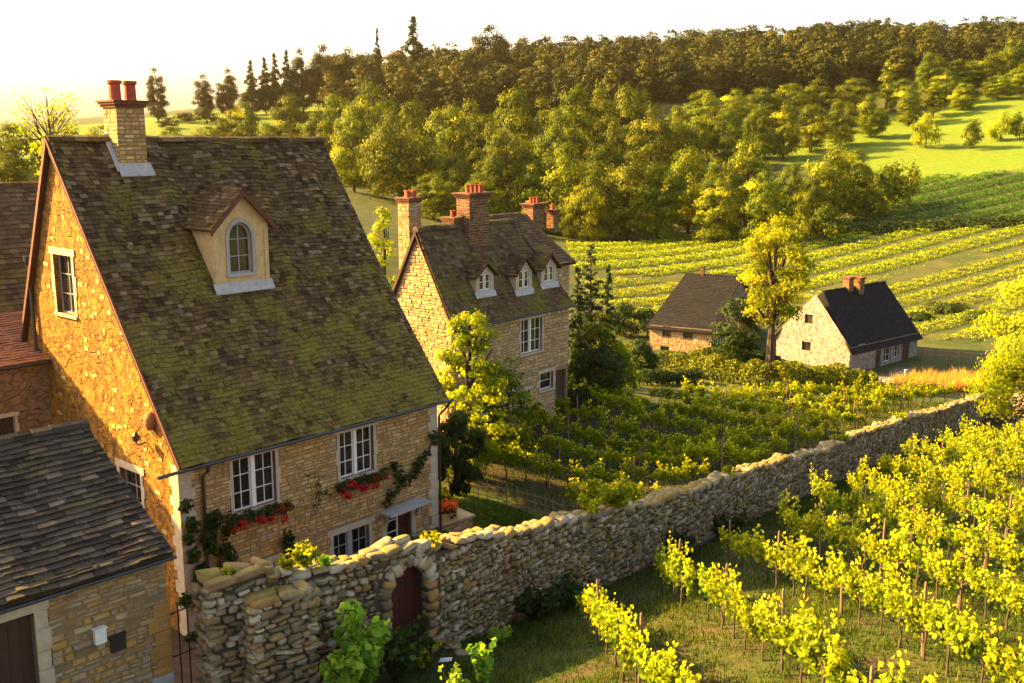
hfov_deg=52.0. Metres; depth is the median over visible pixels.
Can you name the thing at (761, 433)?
grapevine
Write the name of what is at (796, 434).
vine stake
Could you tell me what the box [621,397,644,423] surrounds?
grapevine
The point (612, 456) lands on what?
grapevine
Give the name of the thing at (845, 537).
grapevine
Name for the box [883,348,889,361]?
window
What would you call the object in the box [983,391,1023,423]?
field wall
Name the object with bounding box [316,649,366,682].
wall foot bush
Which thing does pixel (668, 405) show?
grapevine
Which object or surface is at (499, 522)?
lawn grass
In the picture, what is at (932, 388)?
grapevine
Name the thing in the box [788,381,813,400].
grapevine
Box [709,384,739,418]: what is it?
grapevine
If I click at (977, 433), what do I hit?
grapevine
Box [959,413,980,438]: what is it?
grapevine
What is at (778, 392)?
grapevine
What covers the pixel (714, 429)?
grapevine
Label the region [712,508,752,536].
wall foot bush
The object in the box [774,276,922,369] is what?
whitewashed cottage
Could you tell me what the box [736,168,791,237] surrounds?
deciduous tree
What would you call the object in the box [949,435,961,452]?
grapevine
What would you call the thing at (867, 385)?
grapevine
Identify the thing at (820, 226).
shrub
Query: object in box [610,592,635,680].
grapevine
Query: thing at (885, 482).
grapevine
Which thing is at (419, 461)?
rose climber
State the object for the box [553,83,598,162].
deciduous tree
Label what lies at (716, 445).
grapevine
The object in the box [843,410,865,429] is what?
grapevine
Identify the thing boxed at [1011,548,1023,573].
grapevine
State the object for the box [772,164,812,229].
deciduous tree
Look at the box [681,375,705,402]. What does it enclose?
grapevine
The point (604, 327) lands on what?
shrub
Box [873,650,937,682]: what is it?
grapevine
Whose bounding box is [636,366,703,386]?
hedge
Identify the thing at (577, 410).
vine stake
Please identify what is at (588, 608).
grapevine
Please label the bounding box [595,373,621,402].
grapevine
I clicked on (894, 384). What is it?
hedge
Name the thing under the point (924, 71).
deciduous tree
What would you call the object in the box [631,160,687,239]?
deciduous tree
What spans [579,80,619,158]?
deciduous tree
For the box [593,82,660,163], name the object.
deciduous tree
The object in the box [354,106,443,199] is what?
deciduous tree
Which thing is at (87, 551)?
stone outbuilding
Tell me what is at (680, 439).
grapevine
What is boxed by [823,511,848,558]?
grapevine
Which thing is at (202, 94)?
skyline tree
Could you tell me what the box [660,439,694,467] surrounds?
grapevine
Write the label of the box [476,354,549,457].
apple tree
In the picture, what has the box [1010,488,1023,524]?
grapevine
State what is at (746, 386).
grapevine
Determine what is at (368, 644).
wall foot bush
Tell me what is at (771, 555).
grapevine
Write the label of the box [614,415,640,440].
grapevine
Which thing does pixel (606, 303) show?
yew spire
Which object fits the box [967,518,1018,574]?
grapevine
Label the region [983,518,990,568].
vine stake
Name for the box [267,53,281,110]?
conifer
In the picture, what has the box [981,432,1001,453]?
grapevine
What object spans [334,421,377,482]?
window
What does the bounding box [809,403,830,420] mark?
grapevine
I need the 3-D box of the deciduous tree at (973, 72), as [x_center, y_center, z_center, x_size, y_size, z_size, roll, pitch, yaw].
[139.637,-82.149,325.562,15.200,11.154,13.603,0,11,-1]
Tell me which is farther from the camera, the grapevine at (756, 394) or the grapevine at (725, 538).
the grapevine at (756, 394)
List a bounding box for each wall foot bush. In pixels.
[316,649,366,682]
[332,597,390,682]
[381,610,428,682]
[410,633,442,670]
[487,625,512,642]
[509,580,559,621]
[546,573,586,609]
[664,528,699,557]
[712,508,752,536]
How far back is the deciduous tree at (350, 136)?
199.80 m
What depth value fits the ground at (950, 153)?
109.45 m
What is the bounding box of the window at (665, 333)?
[663,330,670,335]
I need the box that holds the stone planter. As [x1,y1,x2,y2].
[438,507,474,532]
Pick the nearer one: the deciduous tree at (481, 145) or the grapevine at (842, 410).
the grapevine at (842, 410)
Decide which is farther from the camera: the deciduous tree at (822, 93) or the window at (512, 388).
the deciduous tree at (822, 93)
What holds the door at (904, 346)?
in the whitewashed cottage at (853, 322)
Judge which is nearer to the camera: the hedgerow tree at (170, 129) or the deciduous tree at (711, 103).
the hedgerow tree at (170, 129)
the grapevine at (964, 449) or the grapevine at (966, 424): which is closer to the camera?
the grapevine at (964, 449)
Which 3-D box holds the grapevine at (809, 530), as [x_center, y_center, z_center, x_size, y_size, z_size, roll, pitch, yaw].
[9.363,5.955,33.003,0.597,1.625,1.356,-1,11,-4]
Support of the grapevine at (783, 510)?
on the ground at (950, 153)
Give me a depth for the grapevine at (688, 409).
57.05 m
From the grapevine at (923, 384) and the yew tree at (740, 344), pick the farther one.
the yew tree at (740, 344)
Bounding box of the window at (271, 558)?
[251,554,279,566]
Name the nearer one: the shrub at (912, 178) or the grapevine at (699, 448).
the grapevine at (699, 448)
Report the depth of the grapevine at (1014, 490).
36.58 m
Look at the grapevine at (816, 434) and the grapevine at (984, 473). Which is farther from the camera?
the grapevine at (816, 434)
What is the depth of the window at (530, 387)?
50.90 m
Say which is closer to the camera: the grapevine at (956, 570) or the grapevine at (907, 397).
the grapevine at (956, 570)
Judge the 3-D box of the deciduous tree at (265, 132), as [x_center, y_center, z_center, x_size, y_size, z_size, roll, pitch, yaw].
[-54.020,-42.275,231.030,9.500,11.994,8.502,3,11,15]
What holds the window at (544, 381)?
in the manor house at (508, 273)
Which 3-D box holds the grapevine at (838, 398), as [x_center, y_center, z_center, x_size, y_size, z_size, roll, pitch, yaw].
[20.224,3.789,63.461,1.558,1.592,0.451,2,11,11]
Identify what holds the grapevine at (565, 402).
on the ground at (950, 153)
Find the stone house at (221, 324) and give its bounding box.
[19,80,453,635]
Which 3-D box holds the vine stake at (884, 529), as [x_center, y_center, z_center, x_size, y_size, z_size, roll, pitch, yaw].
[10.058,5.699,28.514,0.072,1.942,0.078,10,16,36]
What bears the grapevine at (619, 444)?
on the ground at (950, 153)
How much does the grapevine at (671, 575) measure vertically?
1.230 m
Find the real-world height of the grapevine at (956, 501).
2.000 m
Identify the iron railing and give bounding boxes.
[170,600,200,682]
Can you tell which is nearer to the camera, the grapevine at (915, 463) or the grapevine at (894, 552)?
the grapevine at (894, 552)
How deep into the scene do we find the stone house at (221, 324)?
33.52 m
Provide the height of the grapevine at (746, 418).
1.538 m
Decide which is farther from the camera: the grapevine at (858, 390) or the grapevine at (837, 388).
the grapevine at (858, 390)
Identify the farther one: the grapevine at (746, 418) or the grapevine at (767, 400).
the grapevine at (767, 400)
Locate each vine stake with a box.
[548,456,549,487]
[567,416,568,439]
[577,395,577,425]
[596,580,600,640]
[633,457,634,481]
[638,612,642,682]
[674,539,680,597]
[721,439,722,471]
[722,563,727,625]
[729,520,730,562]
[775,530,779,587]
[781,588,784,669]
[788,391,790,416]
[795,419,797,450]
[819,501,821,556]
[840,558,843,607]
[869,666,873,682]
[878,518,885,578]
[921,582,927,654]
[957,545,967,607]
[967,462,971,496]
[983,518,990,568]
[1004,493,1012,537]
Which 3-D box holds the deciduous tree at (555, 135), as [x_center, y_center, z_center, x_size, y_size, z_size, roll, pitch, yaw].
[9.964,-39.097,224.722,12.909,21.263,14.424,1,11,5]
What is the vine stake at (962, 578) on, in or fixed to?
on the ground at (950, 153)
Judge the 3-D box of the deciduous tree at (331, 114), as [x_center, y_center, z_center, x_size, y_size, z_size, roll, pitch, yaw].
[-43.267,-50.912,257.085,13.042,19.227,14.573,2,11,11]
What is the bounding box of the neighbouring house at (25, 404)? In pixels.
[0,181,51,434]
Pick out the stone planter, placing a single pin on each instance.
(462, 520)
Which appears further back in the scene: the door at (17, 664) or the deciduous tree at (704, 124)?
the deciduous tree at (704, 124)
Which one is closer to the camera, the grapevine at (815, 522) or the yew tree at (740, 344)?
the grapevine at (815, 522)
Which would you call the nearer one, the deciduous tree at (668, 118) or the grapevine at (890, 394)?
the grapevine at (890, 394)
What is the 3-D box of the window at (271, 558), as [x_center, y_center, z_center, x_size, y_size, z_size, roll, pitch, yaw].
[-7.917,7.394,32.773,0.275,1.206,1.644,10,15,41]
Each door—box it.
[0,614,35,682]
[387,512,407,538]
[391,567,417,639]
[556,369,563,414]
[875,350,878,366]
[901,343,907,359]
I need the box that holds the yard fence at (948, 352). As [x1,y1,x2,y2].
[921,349,986,362]
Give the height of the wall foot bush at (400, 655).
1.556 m
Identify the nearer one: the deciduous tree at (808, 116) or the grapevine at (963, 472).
the grapevine at (963, 472)
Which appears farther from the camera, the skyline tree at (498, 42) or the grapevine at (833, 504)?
the skyline tree at (498, 42)
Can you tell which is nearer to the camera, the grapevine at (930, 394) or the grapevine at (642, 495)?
the grapevine at (642, 495)
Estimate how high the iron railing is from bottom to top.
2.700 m
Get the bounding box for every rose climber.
[381,430,442,508]
[387,458,411,487]
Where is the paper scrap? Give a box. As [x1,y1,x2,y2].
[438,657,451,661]
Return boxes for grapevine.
[485,437,500,474]
[491,437,522,478]
[508,420,530,456]
[508,442,550,482]
[520,404,543,428]
[526,425,555,460]
[527,454,560,485]
[534,403,562,439]
[543,433,575,462]
[551,458,579,486]
[553,416,583,446]
[554,392,569,412]
[555,440,593,466]
[564,404,591,423]
[565,477,593,508]
[567,372,576,391]
[572,425,604,447]
[572,457,604,479]
[575,583,595,635]
[576,378,596,394]
[580,399,608,427]
[581,447,607,466]
[582,585,611,643]
[584,479,619,503]
[587,595,613,654]
[588,434,616,451]
[590,388,612,407]
[593,468,621,485]
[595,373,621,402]
[598,409,626,436]
[602,442,631,472]
[603,472,639,498]
[604,604,633,666]
[606,392,632,415]
[608,385,634,408]
[608,429,638,452]
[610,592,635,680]
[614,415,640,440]
[617,447,650,469]
[619,457,646,481]
[619,604,654,682]
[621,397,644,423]
[629,629,668,682]
[630,394,651,406]
[630,439,661,464]
[630,481,660,499]
[632,426,657,450]
[637,460,669,489]
[639,405,664,431]
[641,450,670,475]
[646,440,675,465]
[648,384,672,407]
[649,641,690,682]
[650,431,677,450]
[653,543,673,593]
[654,463,687,486]
[655,408,683,436]
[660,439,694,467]
[660,553,686,599]
[661,398,687,419]
[663,386,690,411]
[663,660,701,682]
[666,449,690,467]
[667,531,697,608]
[672,396,703,424]
[672,431,696,446]
[674,414,702,434]
[680,389,701,415]
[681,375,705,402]
[681,454,710,480]
[682,435,715,476]
[687,439,706,466]
[691,395,717,413]
[691,427,710,449]
[692,400,725,428]
[693,419,709,435]
[694,381,719,406]
[697,563,716,620]
[698,437,738,471]
[705,426,738,448]
[708,439,734,468]
[708,562,735,628]
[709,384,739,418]
[709,389,731,406]
[709,563,751,638]
[710,411,731,425]
[710,419,735,438]
[718,525,740,563]
[722,409,751,432]
[723,424,753,454]
[723,444,750,463]
[725,422,748,443]
[728,384,749,400]
[728,396,751,414]
[728,448,760,466]
[730,388,752,412]
[731,531,752,570]
[734,589,757,649]
[743,386,766,413]
[743,399,767,420]
[743,438,769,451]
[744,385,760,399]
[744,535,767,575]
[745,419,768,440]
[746,411,766,433]
[748,445,770,461]
[749,524,783,583]
[750,593,781,660]
[757,382,780,408]
[757,402,783,426]
[758,384,775,398]
[758,592,806,673]
[760,407,783,436]
[762,396,779,412]
[762,540,794,589]
[763,608,829,682]
[764,420,786,449]
[767,431,789,452]
[770,377,799,401]
[772,381,796,410]
[775,530,828,601]
[776,396,796,418]
[776,488,800,541]
[778,532,805,595]
[782,419,802,438]
[783,510,809,543]
[784,416,806,447]
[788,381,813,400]
[791,400,820,426]
[794,394,812,417]
[794,408,819,431]
[799,587,856,682]
[800,423,824,447]
[800,509,818,546]
[805,381,818,396]
[805,392,823,403]
[807,497,836,556]
[807,555,840,607]
[808,397,833,409]
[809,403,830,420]
[809,410,840,440]
[809,463,833,509]
[811,381,835,395]
[815,479,841,515]
[819,390,838,406]
[819,653,862,682]
[822,395,845,420]
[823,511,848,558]
[823,545,863,615]
[827,404,850,430]
[832,382,851,395]
[833,525,863,568]
[834,492,858,526]
[835,391,859,406]
[837,403,857,422]
[841,554,881,624]
[842,387,865,399]
[842,482,874,519]
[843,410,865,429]
[844,385,861,392]
[846,470,864,494]
[846,670,871,682]
[850,504,883,575]
[852,394,872,413]
[852,394,883,424]
[853,373,879,400]
[853,453,880,501]
[862,498,883,533]
[862,564,905,635]
[863,386,879,399]
[863,390,887,415]
[868,477,882,500]
[868,540,895,580]
[871,382,890,397]
[872,486,899,539]
[873,385,897,410]
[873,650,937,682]
[875,453,894,477]
[877,472,898,505]
[879,522,925,587]
[880,562,922,647]
[882,453,905,485]
[882,484,920,538]
[885,386,906,404]
[890,390,915,412]
[890,468,917,511]
[890,523,946,594]
[895,455,918,480]
[897,380,919,406]
[898,496,924,547]
[900,433,926,465]
[900,473,931,509]
[904,589,955,660]
[906,375,928,400]
[907,450,930,489]
[909,439,933,463]
[915,505,941,545]
[916,453,942,488]
[916,472,941,521]
[917,387,938,406]
[920,382,939,401]
[921,435,942,465]
[921,548,957,602]
[928,482,955,518]
[929,601,982,676]
[930,438,955,466]
[930,456,958,495]
[933,425,953,450]
[933,512,966,559]
[936,381,954,402]
[938,464,967,492]
[941,542,999,611]
[942,474,969,528]
[948,437,965,472]
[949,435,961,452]
[953,429,974,446]
[954,517,984,561]
[955,452,985,501]
[957,430,978,476]
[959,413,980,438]
[963,493,992,534]
[963,600,1005,682]
[964,419,990,447]
[967,429,988,452]
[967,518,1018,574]
[967,566,1010,620]
[968,445,991,468]
[971,459,1003,502]
[976,565,1023,630]
[979,449,1011,472]
[979,500,1006,531]
[980,424,997,443]
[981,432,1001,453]
[982,636,1023,682]
[983,465,1011,508]
[987,529,1023,583]
[991,426,1010,441]
[995,438,1013,457]
[995,492,1023,536]
[997,452,1020,480]
[1001,421,1022,444]
[1002,651,1023,682]
[1003,484,1022,509]
[1005,432,1023,455]
[1010,447,1023,486]
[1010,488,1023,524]
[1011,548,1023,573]
[1013,418,1023,452]
[1014,579,1023,608]
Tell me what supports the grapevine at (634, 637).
on the ground at (950, 153)
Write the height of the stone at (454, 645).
0.142 m
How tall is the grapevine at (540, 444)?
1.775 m
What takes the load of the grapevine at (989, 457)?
on the ground at (950, 153)
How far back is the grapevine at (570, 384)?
55.28 m
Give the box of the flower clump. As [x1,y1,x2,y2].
[438,498,458,518]
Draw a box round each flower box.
[225,500,294,532]
[335,467,388,498]
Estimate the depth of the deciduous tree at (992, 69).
325.67 m
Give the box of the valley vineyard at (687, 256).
[566,223,1023,288]
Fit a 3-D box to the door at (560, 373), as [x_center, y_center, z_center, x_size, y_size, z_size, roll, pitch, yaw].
[2.350,2.705,53.173,0.100,2.672,0.850,9,14,38]
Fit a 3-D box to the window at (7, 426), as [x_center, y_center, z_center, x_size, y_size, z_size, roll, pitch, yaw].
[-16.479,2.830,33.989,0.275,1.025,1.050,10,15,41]
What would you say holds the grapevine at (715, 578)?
on the ground at (950, 153)
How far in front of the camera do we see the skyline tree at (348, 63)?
348.56 m
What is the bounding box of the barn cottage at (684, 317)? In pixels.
[645,265,759,352]
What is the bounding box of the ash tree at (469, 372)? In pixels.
[434,310,510,473]
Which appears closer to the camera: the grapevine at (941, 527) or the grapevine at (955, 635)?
the grapevine at (955, 635)
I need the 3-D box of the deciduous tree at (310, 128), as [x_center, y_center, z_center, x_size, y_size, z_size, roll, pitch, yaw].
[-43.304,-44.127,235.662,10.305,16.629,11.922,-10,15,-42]
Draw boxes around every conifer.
[239,60,260,112]
[254,57,277,113]
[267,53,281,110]
[275,49,300,109]
[372,27,384,75]
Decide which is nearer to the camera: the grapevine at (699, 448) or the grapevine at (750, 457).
the grapevine at (750, 457)
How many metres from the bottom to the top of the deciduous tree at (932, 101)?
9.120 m
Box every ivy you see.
[177,498,221,641]
[208,510,238,570]
[281,527,296,559]
[304,469,331,514]
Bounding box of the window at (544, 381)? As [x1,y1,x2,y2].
[538,366,555,392]
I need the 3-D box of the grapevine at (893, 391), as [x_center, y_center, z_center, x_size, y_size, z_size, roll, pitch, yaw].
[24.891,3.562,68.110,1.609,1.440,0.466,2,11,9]
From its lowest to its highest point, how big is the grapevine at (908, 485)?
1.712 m
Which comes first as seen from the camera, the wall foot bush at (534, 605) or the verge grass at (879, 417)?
the wall foot bush at (534, 605)
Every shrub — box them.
[154,117,179,127]
[166,112,199,122]
[191,107,221,123]
[368,207,396,285]
[410,527,451,540]
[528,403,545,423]
[567,340,634,399]
[567,386,598,413]
[579,312,616,386]
[599,301,636,336]
[603,336,642,396]
[626,303,657,337]
[626,338,659,375]
[685,346,718,364]
[754,351,785,374]
[780,210,813,244]
[805,202,852,240]
[850,185,890,219]
[896,158,921,204]
[908,111,944,147]
[908,311,938,321]
[920,299,970,314]
[959,309,1003,324]
[960,117,985,148]
[985,109,1016,140]
[1007,110,1023,138]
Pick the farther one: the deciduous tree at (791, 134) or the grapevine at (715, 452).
the deciduous tree at (791, 134)
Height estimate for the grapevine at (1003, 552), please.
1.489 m
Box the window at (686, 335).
[684,332,692,337]
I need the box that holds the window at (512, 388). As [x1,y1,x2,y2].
[496,388,515,412]
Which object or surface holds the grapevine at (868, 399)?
on the ground at (950, 153)
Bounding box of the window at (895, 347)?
[893,345,897,357]
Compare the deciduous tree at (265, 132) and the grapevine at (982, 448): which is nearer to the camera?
the grapevine at (982, 448)
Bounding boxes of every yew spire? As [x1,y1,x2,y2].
[568,266,587,384]
[570,244,604,376]
[595,266,617,354]
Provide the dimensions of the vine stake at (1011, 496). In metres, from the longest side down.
1.848 x 0.078 x 0.073 m
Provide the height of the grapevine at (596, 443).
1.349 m
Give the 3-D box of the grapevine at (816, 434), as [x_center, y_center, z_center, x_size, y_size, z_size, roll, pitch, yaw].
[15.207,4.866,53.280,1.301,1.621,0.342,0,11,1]
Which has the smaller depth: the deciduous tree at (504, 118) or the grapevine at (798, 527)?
the grapevine at (798, 527)
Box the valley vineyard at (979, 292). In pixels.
[576,249,1023,341]
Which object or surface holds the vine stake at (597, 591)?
on the ground at (950, 153)
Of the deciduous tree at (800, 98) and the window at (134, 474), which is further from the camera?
the deciduous tree at (800, 98)
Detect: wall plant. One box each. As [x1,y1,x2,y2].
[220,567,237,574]
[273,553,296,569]
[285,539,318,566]
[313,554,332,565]
[419,530,442,545]
[576,492,601,514]
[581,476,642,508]
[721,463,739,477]
[828,432,852,440]
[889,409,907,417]
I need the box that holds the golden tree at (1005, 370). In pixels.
[960,265,1023,421]
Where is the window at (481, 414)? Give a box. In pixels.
[476,394,492,416]
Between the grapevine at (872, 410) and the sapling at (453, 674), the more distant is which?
the grapevine at (872, 410)
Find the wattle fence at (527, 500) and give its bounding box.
[442,475,582,515]
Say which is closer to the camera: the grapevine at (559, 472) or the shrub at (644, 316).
the grapevine at (559, 472)
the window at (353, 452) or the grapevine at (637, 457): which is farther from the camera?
the grapevine at (637, 457)
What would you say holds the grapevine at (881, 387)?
on the ground at (950, 153)
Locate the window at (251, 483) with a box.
[226,447,281,517]
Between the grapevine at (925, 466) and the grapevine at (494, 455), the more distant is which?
the grapevine at (494, 455)
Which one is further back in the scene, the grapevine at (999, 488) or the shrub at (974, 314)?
the shrub at (974, 314)
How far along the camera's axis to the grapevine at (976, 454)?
43.80 m
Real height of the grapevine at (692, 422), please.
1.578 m
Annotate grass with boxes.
[415,427,1023,682]
[438,485,540,531]
[445,400,942,511]
[889,363,988,394]
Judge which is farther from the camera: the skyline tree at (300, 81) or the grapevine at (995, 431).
the skyline tree at (300, 81)
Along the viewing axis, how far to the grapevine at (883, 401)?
62.97 m
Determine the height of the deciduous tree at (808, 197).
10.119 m
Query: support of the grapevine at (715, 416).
on the ground at (950, 153)
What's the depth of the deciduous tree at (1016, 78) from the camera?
312.32 m
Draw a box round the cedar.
[396,15,430,72]
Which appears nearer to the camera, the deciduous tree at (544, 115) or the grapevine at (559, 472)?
the grapevine at (559, 472)
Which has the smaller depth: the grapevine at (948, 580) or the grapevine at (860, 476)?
the grapevine at (948, 580)
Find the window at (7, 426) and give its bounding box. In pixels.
[0,411,19,434]
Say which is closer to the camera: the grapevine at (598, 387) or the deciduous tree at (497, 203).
the grapevine at (598, 387)
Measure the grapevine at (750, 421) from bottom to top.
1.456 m
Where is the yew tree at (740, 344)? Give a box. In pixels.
[708,294,763,368]
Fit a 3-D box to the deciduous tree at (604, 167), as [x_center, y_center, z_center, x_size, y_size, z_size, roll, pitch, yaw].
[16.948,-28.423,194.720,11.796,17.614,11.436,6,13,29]
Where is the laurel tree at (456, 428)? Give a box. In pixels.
[437,402,489,497]
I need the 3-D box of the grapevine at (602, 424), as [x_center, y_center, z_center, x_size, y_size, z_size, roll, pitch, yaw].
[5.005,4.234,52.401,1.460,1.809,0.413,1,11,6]
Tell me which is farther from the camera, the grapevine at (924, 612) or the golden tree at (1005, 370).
the golden tree at (1005, 370)
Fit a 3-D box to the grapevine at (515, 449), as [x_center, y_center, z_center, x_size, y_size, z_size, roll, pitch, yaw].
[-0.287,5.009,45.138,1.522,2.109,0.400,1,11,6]
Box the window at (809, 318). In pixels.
[805,314,812,323]
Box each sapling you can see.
[438,662,469,682]
[466,637,496,682]
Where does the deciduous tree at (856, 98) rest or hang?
on the ground at (950, 153)
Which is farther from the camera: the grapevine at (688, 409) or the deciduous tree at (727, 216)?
the deciduous tree at (727, 216)
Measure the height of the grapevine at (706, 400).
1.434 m
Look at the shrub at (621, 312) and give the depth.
100.49 m
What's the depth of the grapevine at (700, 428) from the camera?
54.41 m
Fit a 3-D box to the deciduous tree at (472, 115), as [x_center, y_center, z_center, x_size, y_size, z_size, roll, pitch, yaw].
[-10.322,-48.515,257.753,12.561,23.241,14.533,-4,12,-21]
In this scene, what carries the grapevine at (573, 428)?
on the ground at (950, 153)
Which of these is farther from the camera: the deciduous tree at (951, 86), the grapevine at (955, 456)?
the deciduous tree at (951, 86)
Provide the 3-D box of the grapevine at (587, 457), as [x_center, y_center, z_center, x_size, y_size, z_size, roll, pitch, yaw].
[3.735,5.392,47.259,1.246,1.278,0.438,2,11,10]
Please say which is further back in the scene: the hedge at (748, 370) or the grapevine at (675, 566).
the hedge at (748, 370)
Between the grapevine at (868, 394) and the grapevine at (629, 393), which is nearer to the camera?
the grapevine at (629, 393)
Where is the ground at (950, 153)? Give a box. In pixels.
[0,65,1023,682]
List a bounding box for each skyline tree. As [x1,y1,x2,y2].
[143,64,169,121]
[191,71,216,115]
[214,67,241,116]
[288,46,316,110]
[306,40,345,107]
[336,46,362,99]
[463,20,510,72]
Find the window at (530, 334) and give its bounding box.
[519,313,544,356]
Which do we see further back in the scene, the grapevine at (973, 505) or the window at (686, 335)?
the window at (686, 335)
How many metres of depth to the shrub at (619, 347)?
60.78 m
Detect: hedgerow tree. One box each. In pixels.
[0,120,42,181]
[0,150,36,181]
[84,124,103,134]
[157,124,185,135]
[189,125,218,135]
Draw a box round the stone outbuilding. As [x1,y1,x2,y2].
[0,419,176,682]
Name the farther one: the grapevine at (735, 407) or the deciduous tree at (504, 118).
the deciduous tree at (504, 118)
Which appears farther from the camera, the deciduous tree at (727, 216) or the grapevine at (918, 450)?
the deciduous tree at (727, 216)
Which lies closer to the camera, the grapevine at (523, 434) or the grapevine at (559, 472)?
the grapevine at (559, 472)
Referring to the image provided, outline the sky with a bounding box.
[0,0,1023,122]
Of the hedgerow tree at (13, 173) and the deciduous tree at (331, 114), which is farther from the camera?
the deciduous tree at (331, 114)
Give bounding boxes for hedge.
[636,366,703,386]
[654,350,774,387]
[706,346,762,359]
[767,360,878,394]
[847,214,1023,234]
[877,383,935,393]
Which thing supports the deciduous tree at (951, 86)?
on the ground at (950, 153)
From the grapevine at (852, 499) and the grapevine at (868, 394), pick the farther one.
the grapevine at (868, 394)
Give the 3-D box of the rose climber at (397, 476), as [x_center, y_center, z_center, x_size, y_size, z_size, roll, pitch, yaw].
[-3.915,4.568,36.495,0.289,1.279,1.075,10,15,41]
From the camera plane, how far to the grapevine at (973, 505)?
33.49 m
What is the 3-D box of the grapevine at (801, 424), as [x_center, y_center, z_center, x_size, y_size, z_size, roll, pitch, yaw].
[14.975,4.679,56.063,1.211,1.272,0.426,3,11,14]
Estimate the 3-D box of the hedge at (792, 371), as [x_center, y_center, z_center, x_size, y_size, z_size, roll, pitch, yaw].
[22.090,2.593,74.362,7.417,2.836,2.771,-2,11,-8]
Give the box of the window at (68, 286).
[48,246,78,319]
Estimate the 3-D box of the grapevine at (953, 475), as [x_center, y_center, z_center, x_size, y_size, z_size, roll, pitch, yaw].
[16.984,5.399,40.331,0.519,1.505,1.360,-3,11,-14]
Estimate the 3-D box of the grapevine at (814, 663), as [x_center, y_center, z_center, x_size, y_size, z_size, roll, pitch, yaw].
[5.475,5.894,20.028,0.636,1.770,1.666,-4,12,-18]
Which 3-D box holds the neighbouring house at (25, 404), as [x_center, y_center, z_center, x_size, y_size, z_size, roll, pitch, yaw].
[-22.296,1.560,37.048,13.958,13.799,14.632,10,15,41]
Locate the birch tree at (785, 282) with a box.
[736,209,822,377]
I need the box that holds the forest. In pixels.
[317,15,1023,120]
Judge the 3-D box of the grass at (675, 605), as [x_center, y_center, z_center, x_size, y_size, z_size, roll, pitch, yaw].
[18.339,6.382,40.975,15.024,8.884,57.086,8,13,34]
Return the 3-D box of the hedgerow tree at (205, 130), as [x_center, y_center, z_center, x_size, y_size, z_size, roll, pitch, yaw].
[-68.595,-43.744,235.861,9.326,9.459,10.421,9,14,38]
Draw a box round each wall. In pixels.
[191,393,985,682]
[872,376,905,383]
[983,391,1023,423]
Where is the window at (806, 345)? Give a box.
[802,341,810,350]
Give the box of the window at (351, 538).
[327,516,374,559]
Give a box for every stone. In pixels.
[443,641,461,648]
[454,648,468,655]
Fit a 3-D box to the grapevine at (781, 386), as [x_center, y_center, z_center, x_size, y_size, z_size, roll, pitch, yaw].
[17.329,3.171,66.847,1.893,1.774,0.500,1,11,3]
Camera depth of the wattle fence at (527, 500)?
42.41 m
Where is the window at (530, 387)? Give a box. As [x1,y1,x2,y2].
[516,385,532,409]
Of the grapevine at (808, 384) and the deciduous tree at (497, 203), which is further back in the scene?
the deciduous tree at (497, 203)
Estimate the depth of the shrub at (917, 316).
108.76 m
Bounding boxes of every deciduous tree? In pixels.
[209,116,232,135]
[223,98,262,136]
[254,122,279,136]
[266,92,313,136]
[298,107,338,171]
[309,93,348,170]
[327,114,374,191]
[331,103,374,173]
[340,81,399,178]
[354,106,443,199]
[389,99,431,175]
[410,172,457,218]
[416,101,479,182]
[428,151,483,214]
[446,95,489,168]
[455,171,511,213]
[462,114,515,187]
[476,128,535,213]
[490,86,542,190]
[507,158,555,225]
[519,94,560,165]
[529,108,586,190]
[532,136,605,234]
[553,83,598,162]
[559,173,618,241]
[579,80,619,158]
[582,140,631,214]
[585,113,635,185]
[585,143,668,240]
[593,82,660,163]
[625,101,683,187]
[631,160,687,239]
[652,105,698,186]
[657,114,681,161]
[661,143,718,233]
[680,89,731,135]
[685,103,719,165]
[687,174,745,241]
[693,157,748,233]
[706,107,749,165]
[719,136,773,227]
[720,88,757,132]
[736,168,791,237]
[741,106,779,157]
[744,86,781,122]
[766,101,804,159]
[770,82,812,121]
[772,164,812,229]
[787,177,837,235]
[793,102,833,151]
[794,77,849,120]
[801,132,860,217]
[823,99,859,145]
[832,77,881,111]
[833,148,877,215]
[855,93,890,137]
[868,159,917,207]
[875,62,897,109]
[884,77,922,108]
[894,83,925,125]
[914,52,949,93]
[920,86,947,117]
[924,70,966,101]
[943,58,986,90]
[946,82,981,109]
[969,45,1008,88]
[979,75,1021,99]
[997,37,1023,78]
[1004,63,1023,93]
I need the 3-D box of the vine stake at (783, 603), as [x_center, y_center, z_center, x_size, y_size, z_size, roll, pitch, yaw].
[5.452,5.864,21.137,0.072,1.931,0.078,2,12,22]
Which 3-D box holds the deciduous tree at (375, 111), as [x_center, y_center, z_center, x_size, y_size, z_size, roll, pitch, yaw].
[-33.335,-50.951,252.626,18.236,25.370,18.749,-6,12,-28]
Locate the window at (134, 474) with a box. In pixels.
[115,458,145,508]
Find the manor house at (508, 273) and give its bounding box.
[392,184,576,432]
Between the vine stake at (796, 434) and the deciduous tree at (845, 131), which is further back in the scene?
the deciduous tree at (845, 131)
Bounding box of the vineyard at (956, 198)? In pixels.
[850,170,1023,221]
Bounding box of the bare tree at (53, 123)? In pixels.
[9,87,85,162]
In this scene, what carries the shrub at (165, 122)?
on the ground at (950, 153)
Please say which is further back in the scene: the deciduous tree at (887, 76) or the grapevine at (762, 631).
the deciduous tree at (887, 76)
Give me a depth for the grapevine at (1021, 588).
22.14 m
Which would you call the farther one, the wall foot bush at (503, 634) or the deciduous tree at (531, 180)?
the deciduous tree at (531, 180)

